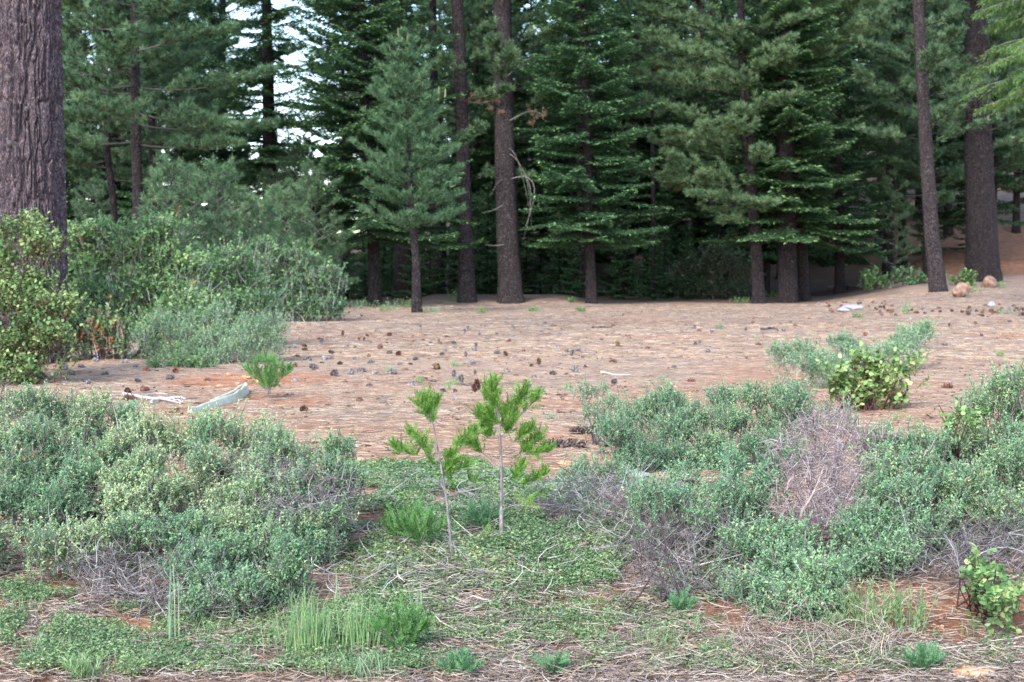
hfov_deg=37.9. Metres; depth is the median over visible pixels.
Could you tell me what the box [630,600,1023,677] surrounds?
ground cover
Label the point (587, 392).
whitethorn shrub
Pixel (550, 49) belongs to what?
forest pine
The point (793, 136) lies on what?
forest pine
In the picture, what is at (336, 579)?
tall grass stalks
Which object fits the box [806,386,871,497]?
whitethorn shrub
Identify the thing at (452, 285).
understory fir
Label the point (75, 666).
narrow leaf plant
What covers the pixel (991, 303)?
pale rock
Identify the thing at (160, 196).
young pine
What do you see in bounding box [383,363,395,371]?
weed
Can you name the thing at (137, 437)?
whitethorn shrub
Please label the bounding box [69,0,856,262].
sky
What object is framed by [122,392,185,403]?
stick
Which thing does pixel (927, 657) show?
conifer seedling
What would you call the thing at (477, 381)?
pine cone
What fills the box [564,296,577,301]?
weed
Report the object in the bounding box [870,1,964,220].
forest fir
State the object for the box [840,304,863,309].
pale rock
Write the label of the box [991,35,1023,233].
forest pine
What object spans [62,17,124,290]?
forest fir
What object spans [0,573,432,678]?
ground cover
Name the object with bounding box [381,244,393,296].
understory fir
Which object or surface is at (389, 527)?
conifer seedling
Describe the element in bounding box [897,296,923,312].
flowering weed
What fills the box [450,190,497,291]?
understory fir
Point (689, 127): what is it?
forest fir
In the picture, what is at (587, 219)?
layered fir
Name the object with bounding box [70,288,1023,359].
needle litter
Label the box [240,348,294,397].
conifer seedling
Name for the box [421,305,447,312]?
weed
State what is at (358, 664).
grass tuft
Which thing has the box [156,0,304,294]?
forest pine
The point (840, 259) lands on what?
forest fir
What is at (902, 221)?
forest pine
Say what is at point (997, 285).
weed
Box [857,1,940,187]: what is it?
forest pine
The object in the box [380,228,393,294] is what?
understory fir
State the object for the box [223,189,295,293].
young pine
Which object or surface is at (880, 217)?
forest pine
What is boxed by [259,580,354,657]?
grass tuft
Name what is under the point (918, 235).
understory fir
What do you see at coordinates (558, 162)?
forest fir
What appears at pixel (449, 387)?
weed
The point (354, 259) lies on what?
young pine
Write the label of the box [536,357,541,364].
pine cone
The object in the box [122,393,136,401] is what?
pine cone
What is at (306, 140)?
forest pine
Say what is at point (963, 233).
understory fir
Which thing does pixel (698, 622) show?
grass tuft
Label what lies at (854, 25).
slender pine
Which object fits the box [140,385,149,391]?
pine cone
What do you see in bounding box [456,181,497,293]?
understory fir
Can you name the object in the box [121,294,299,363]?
whitethorn shrub
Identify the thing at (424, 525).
conifer seedling
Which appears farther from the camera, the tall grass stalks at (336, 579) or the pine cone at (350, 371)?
the pine cone at (350, 371)
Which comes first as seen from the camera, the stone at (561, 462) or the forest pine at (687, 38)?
the stone at (561, 462)
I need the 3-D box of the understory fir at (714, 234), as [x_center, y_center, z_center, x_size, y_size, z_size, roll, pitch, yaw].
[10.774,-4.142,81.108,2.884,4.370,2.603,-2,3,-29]
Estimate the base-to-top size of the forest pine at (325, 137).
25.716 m
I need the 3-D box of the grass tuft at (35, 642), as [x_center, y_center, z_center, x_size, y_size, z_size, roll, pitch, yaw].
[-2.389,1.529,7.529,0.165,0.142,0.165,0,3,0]
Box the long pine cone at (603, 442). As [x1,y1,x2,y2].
[598,440,607,447]
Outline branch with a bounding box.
[798,466,828,523]
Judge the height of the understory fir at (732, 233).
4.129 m
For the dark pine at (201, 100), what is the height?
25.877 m
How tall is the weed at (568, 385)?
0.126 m
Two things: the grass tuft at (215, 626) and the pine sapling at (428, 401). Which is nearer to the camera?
the grass tuft at (215, 626)
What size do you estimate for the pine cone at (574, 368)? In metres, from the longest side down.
0.150 x 0.118 x 0.107 m
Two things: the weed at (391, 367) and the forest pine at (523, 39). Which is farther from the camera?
the forest pine at (523, 39)
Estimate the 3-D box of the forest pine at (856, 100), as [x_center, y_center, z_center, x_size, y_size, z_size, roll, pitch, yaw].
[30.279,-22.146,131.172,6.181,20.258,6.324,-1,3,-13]
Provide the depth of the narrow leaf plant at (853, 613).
7.85 m
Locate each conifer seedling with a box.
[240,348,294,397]
[365,593,435,650]
[377,503,423,538]
[388,498,451,546]
[433,645,486,678]
[458,497,508,530]
[532,648,571,676]
[666,585,701,613]
[901,638,945,670]
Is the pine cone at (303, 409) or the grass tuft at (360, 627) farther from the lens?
the pine cone at (303, 409)
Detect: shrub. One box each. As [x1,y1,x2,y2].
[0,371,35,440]
[0,377,149,584]
[27,522,277,627]
[96,395,300,572]
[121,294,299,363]
[144,341,219,368]
[151,515,345,622]
[207,429,376,554]
[226,410,372,571]
[235,233,358,321]
[515,460,673,533]
[543,446,651,495]
[566,372,624,446]
[586,375,824,472]
[586,468,767,608]
[610,493,705,612]
[621,436,802,561]
[646,529,742,604]
[665,233,766,299]
[715,492,890,628]
[741,391,907,549]
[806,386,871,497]
[827,460,970,582]
[845,413,981,550]
[850,493,1023,595]
[858,264,890,290]
[889,263,927,287]
[933,356,1023,555]
[945,267,977,285]
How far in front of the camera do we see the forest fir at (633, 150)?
81.64 m
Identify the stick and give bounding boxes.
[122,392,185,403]
[150,397,182,402]
[591,326,611,327]
[600,371,630,375]
[760,327,778,330]
[897,637,954,646]
[945,617,988,621]
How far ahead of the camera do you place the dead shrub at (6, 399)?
12.64 m
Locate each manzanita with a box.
[0,205,94,384]
[67,206,223,358]
[70,295,141,359]
[167,231,287,345]
[815,341,929,411]
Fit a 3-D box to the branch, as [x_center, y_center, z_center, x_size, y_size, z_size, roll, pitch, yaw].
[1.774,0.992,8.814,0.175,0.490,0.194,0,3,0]
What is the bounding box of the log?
[828,284,862,289]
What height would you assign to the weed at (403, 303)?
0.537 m
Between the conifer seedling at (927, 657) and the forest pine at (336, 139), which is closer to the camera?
the conifer seedling at (927, 657)
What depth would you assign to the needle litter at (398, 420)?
17.53 m
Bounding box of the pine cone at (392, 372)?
[389,369,396,374]
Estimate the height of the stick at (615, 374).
0.057 m
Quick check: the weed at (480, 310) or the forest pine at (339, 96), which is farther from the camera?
the forest pine at (339, 96)
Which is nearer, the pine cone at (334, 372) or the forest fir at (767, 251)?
the pine cone at (334, 372)
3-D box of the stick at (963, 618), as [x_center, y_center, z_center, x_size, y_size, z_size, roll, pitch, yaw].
[2.461,1.487,7.958,0.293,0.018,0.017,1,3,12]
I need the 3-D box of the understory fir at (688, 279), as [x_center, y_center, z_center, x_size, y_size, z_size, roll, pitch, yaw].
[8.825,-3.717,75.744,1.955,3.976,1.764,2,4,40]
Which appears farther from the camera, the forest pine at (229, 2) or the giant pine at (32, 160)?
the forest pine at (229, 2)
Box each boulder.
[951,282,970,296]
[981,276,996,287]
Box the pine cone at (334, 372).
[330,369,338,375]
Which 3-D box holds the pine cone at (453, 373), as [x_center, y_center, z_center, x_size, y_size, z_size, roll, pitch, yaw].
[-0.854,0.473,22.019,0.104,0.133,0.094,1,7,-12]
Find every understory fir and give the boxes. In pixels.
[315,233,360,292]
[323,232,361,296]
[334,216,397,299]
[334,250,364,297]
[350,246,384,296]
[353,200,390,292]
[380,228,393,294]
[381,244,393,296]
[390,229,444,296]
[410,223,453,294]
[417,226,428,294]
[432,185,495,293]
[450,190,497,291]
[451,226,490,293]
[455,211,496,293]
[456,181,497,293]
[480,203,531,293]
[482,220,495,286]
[519,208,551,293]
[527,218,557,293]
[535,214,597,294]
[537,215,576,293]
[556,233,584,296]
[596,212,641,296]
[598,208,648,298]
[599,242,626,294]
[630,243,650,295]
[631,234,678,300]
[639,187,690,296]
[647,227,679,296]
[660,190,710,293]
[666,232,697,292]
[672,229,708,299]
[676,250,704,297]
[693,224,724,297]
[707,227,748,298]
[711,234,745,297]
[900,161,956,255]
[947,183,998,249]
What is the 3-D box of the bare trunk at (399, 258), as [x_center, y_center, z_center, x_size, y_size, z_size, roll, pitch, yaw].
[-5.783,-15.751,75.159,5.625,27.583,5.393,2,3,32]
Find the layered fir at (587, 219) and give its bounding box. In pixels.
[514,0,673,303]
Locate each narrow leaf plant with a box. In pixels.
[60,649,124,681]
[821,574,907,631]
[823,607,845,631]
[861,579,937,637]
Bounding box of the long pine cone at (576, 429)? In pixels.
[569,424,596,433]
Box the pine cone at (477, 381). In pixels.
[474,378,480,389]
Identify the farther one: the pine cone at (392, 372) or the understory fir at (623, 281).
the understory fir at (623, 281)
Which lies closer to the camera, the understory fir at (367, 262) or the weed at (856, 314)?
the weed at (856, 314)
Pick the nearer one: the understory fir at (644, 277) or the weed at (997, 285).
the weed at (997, 285)
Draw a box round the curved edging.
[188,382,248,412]
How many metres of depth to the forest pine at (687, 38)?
108.88 m
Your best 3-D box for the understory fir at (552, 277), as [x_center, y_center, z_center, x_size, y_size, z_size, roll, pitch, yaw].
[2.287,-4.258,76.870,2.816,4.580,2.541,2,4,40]
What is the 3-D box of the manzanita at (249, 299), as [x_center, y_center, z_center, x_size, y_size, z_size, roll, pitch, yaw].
[-5.827,-0.957,30.329,2.489,2.566,1.759,0,3,0]
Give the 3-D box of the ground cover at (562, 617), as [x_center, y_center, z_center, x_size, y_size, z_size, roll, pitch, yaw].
[-0.166,1.430,8.215,1.848,0.351,2.007,0,3,0]
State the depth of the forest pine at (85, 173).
84.11 m
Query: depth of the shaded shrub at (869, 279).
73.75 m
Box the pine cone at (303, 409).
[300,405,307,411]
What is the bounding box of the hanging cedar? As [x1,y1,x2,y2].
[959,0,1023,116]
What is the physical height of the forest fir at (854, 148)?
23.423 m
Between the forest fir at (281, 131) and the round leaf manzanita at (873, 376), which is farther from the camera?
the forest fir at (281, 131)
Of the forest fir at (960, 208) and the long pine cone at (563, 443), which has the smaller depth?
the long pine cone at (563, 443)
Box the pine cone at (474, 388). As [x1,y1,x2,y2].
[471,382,477,392]
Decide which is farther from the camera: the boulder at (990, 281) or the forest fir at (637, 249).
the forest fir at (637, 249)
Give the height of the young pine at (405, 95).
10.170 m
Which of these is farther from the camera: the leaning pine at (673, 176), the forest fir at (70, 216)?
the forest fir at (70, 216)
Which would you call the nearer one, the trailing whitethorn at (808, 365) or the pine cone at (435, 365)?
the trailing whitethorn at (808, 365)
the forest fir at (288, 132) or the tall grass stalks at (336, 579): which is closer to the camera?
the tall grass stalks at (336, 579)
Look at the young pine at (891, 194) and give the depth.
77.80 m
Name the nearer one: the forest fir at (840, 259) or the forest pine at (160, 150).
the forest fir at (840, 259)
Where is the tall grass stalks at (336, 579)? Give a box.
[333,566,342,603]
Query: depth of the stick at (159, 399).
17.54 m
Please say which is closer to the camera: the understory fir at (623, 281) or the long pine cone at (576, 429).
the long pine cone at (576, 429)
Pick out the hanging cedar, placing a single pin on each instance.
(1016, 55)
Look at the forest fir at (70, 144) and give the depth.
113.39 m
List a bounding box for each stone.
[558,460,570,465]
[624,470,650,476]
[839,673,857,679]
[941,382,953,387]
[945,665,995,678]
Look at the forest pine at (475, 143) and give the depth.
83.56 m
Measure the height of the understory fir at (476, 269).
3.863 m
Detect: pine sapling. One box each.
[383,384,488,552]
[459,369,556,541]
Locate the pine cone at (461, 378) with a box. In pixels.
[457,374,463,382]
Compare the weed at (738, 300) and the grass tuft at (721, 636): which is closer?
the grass tuft at (721, 636)
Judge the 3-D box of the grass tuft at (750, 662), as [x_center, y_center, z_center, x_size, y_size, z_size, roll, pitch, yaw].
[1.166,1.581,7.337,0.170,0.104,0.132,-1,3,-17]
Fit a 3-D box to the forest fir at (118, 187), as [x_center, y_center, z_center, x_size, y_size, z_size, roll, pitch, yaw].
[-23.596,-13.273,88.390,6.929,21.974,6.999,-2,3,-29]
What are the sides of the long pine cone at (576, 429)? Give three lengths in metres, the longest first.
0.404 x 0.142 x 0.132 m
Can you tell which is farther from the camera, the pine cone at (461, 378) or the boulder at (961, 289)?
the boulder at (961, 289)
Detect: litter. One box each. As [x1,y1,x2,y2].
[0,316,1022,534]
[0,356,1023,545]
[0,512,1023,681]
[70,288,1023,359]
[304,461,692,599]
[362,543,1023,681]
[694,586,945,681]
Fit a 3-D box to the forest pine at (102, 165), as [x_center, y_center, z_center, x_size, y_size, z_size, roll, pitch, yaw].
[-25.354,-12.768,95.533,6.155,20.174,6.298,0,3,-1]
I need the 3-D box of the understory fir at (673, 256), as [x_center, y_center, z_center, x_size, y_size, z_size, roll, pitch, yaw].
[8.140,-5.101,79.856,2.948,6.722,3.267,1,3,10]
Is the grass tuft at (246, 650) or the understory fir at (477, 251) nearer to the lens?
the grass tuft at (246, 650)
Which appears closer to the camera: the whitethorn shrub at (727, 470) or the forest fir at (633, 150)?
the whitethorn shrub at (727, 470)
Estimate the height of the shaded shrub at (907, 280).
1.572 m
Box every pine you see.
[0,0,70,363]
[61,0,190,284]
[61,0,282,309]
[62,0,147,223]
[65,0,242,215]
[67,2,147,223]
[68,177,131,278]
[99,8,172,218]
[123,152,226,291]
[124,0,254,247]
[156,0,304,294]
[158,171,230,279]
[188,154,276,296]
[203,158,287,248]
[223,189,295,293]
[239,167,312,268]
[256,181,330,299]
[257,140,357,291]
[282,158,360,295]
[284,116,321,237]
[299,19,389,272]
[306,152,367,295]
[316,0,420,229]
[319,4,425,202]
[347,26,469,312]
[404,0,535,302]
[407,0,485,270]
[411,0,546,281]
[424,0,591,303]
[441,3,555,217]
[448,0,577,265]
[511,9,535,166]
[520,0,557,177]
[528,0,599,156]
[594,0,658,228]
[620,0,823,303]
[621,0,735,295]
[624,0,759,289]
[666,0,748,239]
[682,0,756,224]
[711,0,891,301]
[719,0,844,242]
[731,4,826,279]
[809,23,870,190]
[826,0,951,277]
[829,10,936,250]
[844,42,873,198]
[845,0,957,267]
[850,0,990,292]
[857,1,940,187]
[862,0,994,278]
[865,0,1023,281]
[867,168,921,284]
[882,0,1009,235]
[910,5,1023,171]
[932,0,1023,204]
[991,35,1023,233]
[1001,26,1023,148]
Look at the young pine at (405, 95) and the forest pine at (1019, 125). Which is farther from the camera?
the forest pine at (1019, 125)
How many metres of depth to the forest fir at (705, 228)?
81.20 m
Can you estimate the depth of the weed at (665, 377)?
21.08 m
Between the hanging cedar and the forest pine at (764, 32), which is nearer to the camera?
the hanging cedar
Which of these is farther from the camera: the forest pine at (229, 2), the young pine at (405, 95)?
the forest pine at (229, 2)
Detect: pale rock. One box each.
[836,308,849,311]
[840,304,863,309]
[987,301,994,306]
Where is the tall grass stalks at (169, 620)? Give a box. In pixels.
[166,549,179,642]
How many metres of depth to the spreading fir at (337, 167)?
61.53 m
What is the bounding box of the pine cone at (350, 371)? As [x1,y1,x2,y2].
[347,368,353,374]
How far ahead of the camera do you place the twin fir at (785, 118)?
68.17 m
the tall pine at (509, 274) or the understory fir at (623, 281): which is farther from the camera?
the understory fir at (623, 281)
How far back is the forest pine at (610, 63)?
110.28 m
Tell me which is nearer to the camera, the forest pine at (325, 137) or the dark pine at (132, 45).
the dark pine at (132, 45)
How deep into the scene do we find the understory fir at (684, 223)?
82.64 m
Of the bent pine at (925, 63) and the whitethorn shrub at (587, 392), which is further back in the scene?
the bent pine at (925, 63)
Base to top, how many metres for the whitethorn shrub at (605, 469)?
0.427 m
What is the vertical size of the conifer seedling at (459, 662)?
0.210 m
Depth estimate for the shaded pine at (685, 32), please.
85.05 m
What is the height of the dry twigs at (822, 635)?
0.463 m
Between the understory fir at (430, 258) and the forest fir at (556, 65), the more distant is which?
the forest fir at (556, 65)
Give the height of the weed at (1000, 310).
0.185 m
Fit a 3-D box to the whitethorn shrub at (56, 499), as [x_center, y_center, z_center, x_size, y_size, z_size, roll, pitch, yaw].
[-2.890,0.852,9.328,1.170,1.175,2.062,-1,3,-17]
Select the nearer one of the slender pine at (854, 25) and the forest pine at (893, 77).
the slender pine at (854, 25)
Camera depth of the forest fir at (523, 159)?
95.96 m
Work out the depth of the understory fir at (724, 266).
78.45 m
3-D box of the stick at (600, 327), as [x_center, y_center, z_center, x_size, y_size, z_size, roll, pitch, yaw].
[2.363,-0.363,39.161,0.607,0.084,0.073,-1,3,-22]
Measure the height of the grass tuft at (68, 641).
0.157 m
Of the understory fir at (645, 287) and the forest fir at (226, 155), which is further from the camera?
the forest fir at (226, 155)
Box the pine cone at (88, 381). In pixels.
[83,378,90,383]
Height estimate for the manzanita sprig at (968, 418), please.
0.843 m
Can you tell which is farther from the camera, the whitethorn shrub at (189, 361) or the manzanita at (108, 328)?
the manzanita at (108, 328)
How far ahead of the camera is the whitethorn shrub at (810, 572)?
8.24 m
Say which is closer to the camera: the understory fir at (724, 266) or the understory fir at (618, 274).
the understory fir at (724, 266)
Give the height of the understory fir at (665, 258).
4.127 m
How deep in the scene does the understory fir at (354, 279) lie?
74.90 m
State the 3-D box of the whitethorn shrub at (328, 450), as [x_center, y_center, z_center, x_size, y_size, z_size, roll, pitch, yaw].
[-1.321,0.932,9.187,0.928,0.938,1.234,0,3,0]
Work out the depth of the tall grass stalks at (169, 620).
7.77 m
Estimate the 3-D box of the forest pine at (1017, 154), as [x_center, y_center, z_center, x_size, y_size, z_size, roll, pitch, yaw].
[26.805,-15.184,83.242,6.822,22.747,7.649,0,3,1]
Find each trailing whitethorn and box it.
[754,331,853,388]
[826,327,870,360]
[837,317,941,373]
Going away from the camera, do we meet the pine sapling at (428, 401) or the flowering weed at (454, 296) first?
the pine sapling at (428, 401)
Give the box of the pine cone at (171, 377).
[166,374,174,379]
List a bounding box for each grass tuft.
[5,589,42,617]
[22,630,57,656]
[54,633,92,658]
[65,653,126,681]
[187,609,213,626]
[187,617,221,636]
[226,645,264,660]
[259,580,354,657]
[324,588,392,655]
[328,646,410,680]
[407,575,424,608]
[586,621,606,637]
[611,620,687,657]
[622,610,643,625]
[689,611,714,635]
[703,627,757,652]
[733,653,760,670]
[961,622,982,637]
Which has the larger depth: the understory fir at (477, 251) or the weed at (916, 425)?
the understory fir at (477, 251)
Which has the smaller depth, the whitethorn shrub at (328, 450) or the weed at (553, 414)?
the whitethorn shrub at (328, 450)
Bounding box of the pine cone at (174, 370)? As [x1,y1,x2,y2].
[172,367,179,372]
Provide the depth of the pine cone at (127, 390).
18.75 m
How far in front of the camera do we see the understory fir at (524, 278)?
79.30 m
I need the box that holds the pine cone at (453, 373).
[451,369,457,376]
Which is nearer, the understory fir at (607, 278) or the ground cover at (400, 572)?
the ground cover at (400, 572)
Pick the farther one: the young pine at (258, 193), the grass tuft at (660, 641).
the young pine at (258, 193)
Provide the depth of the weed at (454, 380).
20.99 m
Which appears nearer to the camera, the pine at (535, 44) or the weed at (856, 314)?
the weed at (856, 314)
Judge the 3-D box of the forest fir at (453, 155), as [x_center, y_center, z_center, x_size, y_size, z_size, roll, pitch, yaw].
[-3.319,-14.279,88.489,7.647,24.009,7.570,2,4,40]
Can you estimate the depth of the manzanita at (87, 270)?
26.49 m
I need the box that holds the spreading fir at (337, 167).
[262,0,485,305]
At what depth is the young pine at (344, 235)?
59.47 m
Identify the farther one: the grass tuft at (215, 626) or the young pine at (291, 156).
the young pine at (291, 156)
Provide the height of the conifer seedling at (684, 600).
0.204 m
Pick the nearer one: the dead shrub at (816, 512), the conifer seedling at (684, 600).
the conifer seedling at (684, 600)
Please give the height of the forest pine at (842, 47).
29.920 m
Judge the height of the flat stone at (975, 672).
0.073 m
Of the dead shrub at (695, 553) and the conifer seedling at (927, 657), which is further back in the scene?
the dead shrub at (695, 553)
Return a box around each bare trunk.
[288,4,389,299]
[349,0,452,298]
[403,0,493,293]
[521,0,624,297]
[612,0,695,297]
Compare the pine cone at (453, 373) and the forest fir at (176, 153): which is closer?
the pine cone at (453, 373)
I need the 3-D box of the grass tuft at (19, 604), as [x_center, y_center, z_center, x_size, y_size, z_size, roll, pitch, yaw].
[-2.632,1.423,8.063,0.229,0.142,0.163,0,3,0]
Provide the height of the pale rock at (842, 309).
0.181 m
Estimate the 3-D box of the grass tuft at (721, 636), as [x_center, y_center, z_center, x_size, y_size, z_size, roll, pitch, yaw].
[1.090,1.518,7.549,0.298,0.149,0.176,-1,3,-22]
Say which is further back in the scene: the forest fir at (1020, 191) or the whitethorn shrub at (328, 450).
the forest fir at (1020, 191)
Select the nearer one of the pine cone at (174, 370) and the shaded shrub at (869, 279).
the pine cone at (174, 370)
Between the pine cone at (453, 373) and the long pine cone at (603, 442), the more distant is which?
the pine cone at (453, 373)
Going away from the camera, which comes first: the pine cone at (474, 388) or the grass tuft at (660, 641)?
the grass tuft at (660, 641)
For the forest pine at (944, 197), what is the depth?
78.62 m
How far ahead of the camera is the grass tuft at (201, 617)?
7.99 m
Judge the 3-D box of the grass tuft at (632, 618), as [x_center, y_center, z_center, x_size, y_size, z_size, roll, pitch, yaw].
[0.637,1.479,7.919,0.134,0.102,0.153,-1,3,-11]
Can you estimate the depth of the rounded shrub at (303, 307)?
45.25 m
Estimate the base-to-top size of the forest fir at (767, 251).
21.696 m
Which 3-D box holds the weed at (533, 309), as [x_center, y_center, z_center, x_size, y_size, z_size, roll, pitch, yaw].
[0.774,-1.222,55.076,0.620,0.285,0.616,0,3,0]
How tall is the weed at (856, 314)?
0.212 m
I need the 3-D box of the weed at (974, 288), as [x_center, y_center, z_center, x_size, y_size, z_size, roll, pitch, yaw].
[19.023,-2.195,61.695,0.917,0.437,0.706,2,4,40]
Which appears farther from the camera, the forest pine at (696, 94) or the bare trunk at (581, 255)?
the forest pine at (696, 94)
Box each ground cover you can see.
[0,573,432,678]
[312,452,648,594]
[330,538,651,678]
[363,555,545,612]
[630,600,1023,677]
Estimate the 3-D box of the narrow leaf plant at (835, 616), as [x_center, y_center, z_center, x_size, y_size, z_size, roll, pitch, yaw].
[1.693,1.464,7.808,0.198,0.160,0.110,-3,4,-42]
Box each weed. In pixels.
[350,297,372,307]
[370,302,405,310]
[376,298,401,309]
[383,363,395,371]
[393,295,411,306]
[414,376,423,381]
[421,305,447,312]
[441,380,454,388]
[444,286,457,301]
[447,376,459,383]
[450,360,461,365]
[476,306,488,312]
[526,304,540,311]
[541,411,558,419]
[563,381,573,388]
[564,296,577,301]
[575,306,587,310]
[655,369,673,382]
[729,296,748,301]
[852,312,863,316]
[883,408,911,420]
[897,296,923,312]
[907,420,926,427]
[969,283,983,292]
[981,308,1023,313]
[995,279,1007,286]
[995,348,1007,356]
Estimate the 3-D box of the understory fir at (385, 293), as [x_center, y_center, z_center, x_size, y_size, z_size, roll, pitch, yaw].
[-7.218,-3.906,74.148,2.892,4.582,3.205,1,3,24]
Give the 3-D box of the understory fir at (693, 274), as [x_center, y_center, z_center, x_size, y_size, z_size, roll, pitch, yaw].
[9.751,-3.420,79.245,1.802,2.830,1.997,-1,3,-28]
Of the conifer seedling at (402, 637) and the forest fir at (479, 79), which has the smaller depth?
the conifer seedling at (402, 637)
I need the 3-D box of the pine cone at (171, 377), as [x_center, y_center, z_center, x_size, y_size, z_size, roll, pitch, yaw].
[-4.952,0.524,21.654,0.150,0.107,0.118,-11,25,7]
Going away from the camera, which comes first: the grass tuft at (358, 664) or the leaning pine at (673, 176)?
the grass tuft at (358, 664)
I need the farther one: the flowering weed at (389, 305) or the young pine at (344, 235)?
the young pine at (344, 235)
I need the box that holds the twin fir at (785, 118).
[700,0,882,302]
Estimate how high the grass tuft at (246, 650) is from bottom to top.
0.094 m
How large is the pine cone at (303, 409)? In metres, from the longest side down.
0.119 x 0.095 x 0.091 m
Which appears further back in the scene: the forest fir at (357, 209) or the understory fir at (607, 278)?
the forest fir at (357, 209)
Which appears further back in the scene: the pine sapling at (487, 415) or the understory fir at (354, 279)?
the understory fir at (354, 279)
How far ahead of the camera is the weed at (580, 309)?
54.46 m
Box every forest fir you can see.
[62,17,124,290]
[63,31,97,259]
[65,33,106,216]
[66,7,148,280]
[104,0,242,247]
[166,0,261,293]
[260,81,291,199]
[276,107,303,245]
[328,0,429,271]
[356,0,447,260]
[390,0,495,293]
[428,0,575,287]
[464,11,539,251]
[514,0,643,294]
[519,7,560,255]
[524,0,615,285]
[527,0,615,235]
[541,0,706,295]
[545,4,615,216]
[553,0,627,173]
[592,0,705,294]
[614,20,691,279]
[666,0,772,288]
[671,1,730,226]
[712,2,825,296]
[715,0,777,264]
[739,7,863,294]
[774,12,882,266]
[775,0,903,294]
[808,16,868,217]
[852,64,911,183]
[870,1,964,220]
[913,0,1023,226]
[956,45,1023,191]
[998,126,1023,205]
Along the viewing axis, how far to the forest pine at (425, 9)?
103.86 m
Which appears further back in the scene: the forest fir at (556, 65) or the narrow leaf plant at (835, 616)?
the forest fir at (556, 65)
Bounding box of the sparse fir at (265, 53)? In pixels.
[203,0,319,290]
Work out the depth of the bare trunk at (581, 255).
75.56 m
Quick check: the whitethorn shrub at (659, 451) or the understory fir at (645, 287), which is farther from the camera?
the understory fir at (645, 287)
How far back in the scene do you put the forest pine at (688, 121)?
96.65 m
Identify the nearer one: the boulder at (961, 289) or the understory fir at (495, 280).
the boulder at (961, 289)
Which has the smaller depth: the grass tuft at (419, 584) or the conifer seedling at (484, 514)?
the grass tuft at (419, 584)
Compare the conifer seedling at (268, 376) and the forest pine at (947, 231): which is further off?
the forest pine at (947, 231)
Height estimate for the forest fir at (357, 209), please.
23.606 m
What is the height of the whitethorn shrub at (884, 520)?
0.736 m
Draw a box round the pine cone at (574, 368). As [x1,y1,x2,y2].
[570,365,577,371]
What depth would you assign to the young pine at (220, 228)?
45.63 m
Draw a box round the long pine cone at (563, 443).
[541,437,588,448]
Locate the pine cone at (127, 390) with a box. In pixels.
[124,387,131,392]
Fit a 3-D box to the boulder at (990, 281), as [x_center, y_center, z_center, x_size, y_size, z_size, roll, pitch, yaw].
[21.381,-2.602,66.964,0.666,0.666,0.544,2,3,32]
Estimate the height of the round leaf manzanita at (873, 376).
0.898 m
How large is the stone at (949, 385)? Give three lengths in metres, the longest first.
0.164 x 0.130 x 0.125 m
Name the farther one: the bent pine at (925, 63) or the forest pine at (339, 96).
the forest pine at (339, 96)
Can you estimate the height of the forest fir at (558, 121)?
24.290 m
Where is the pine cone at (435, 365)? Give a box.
[432,362,439,369]
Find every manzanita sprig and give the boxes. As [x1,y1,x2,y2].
[936,397,1019,521]
[953,542,1023,642]

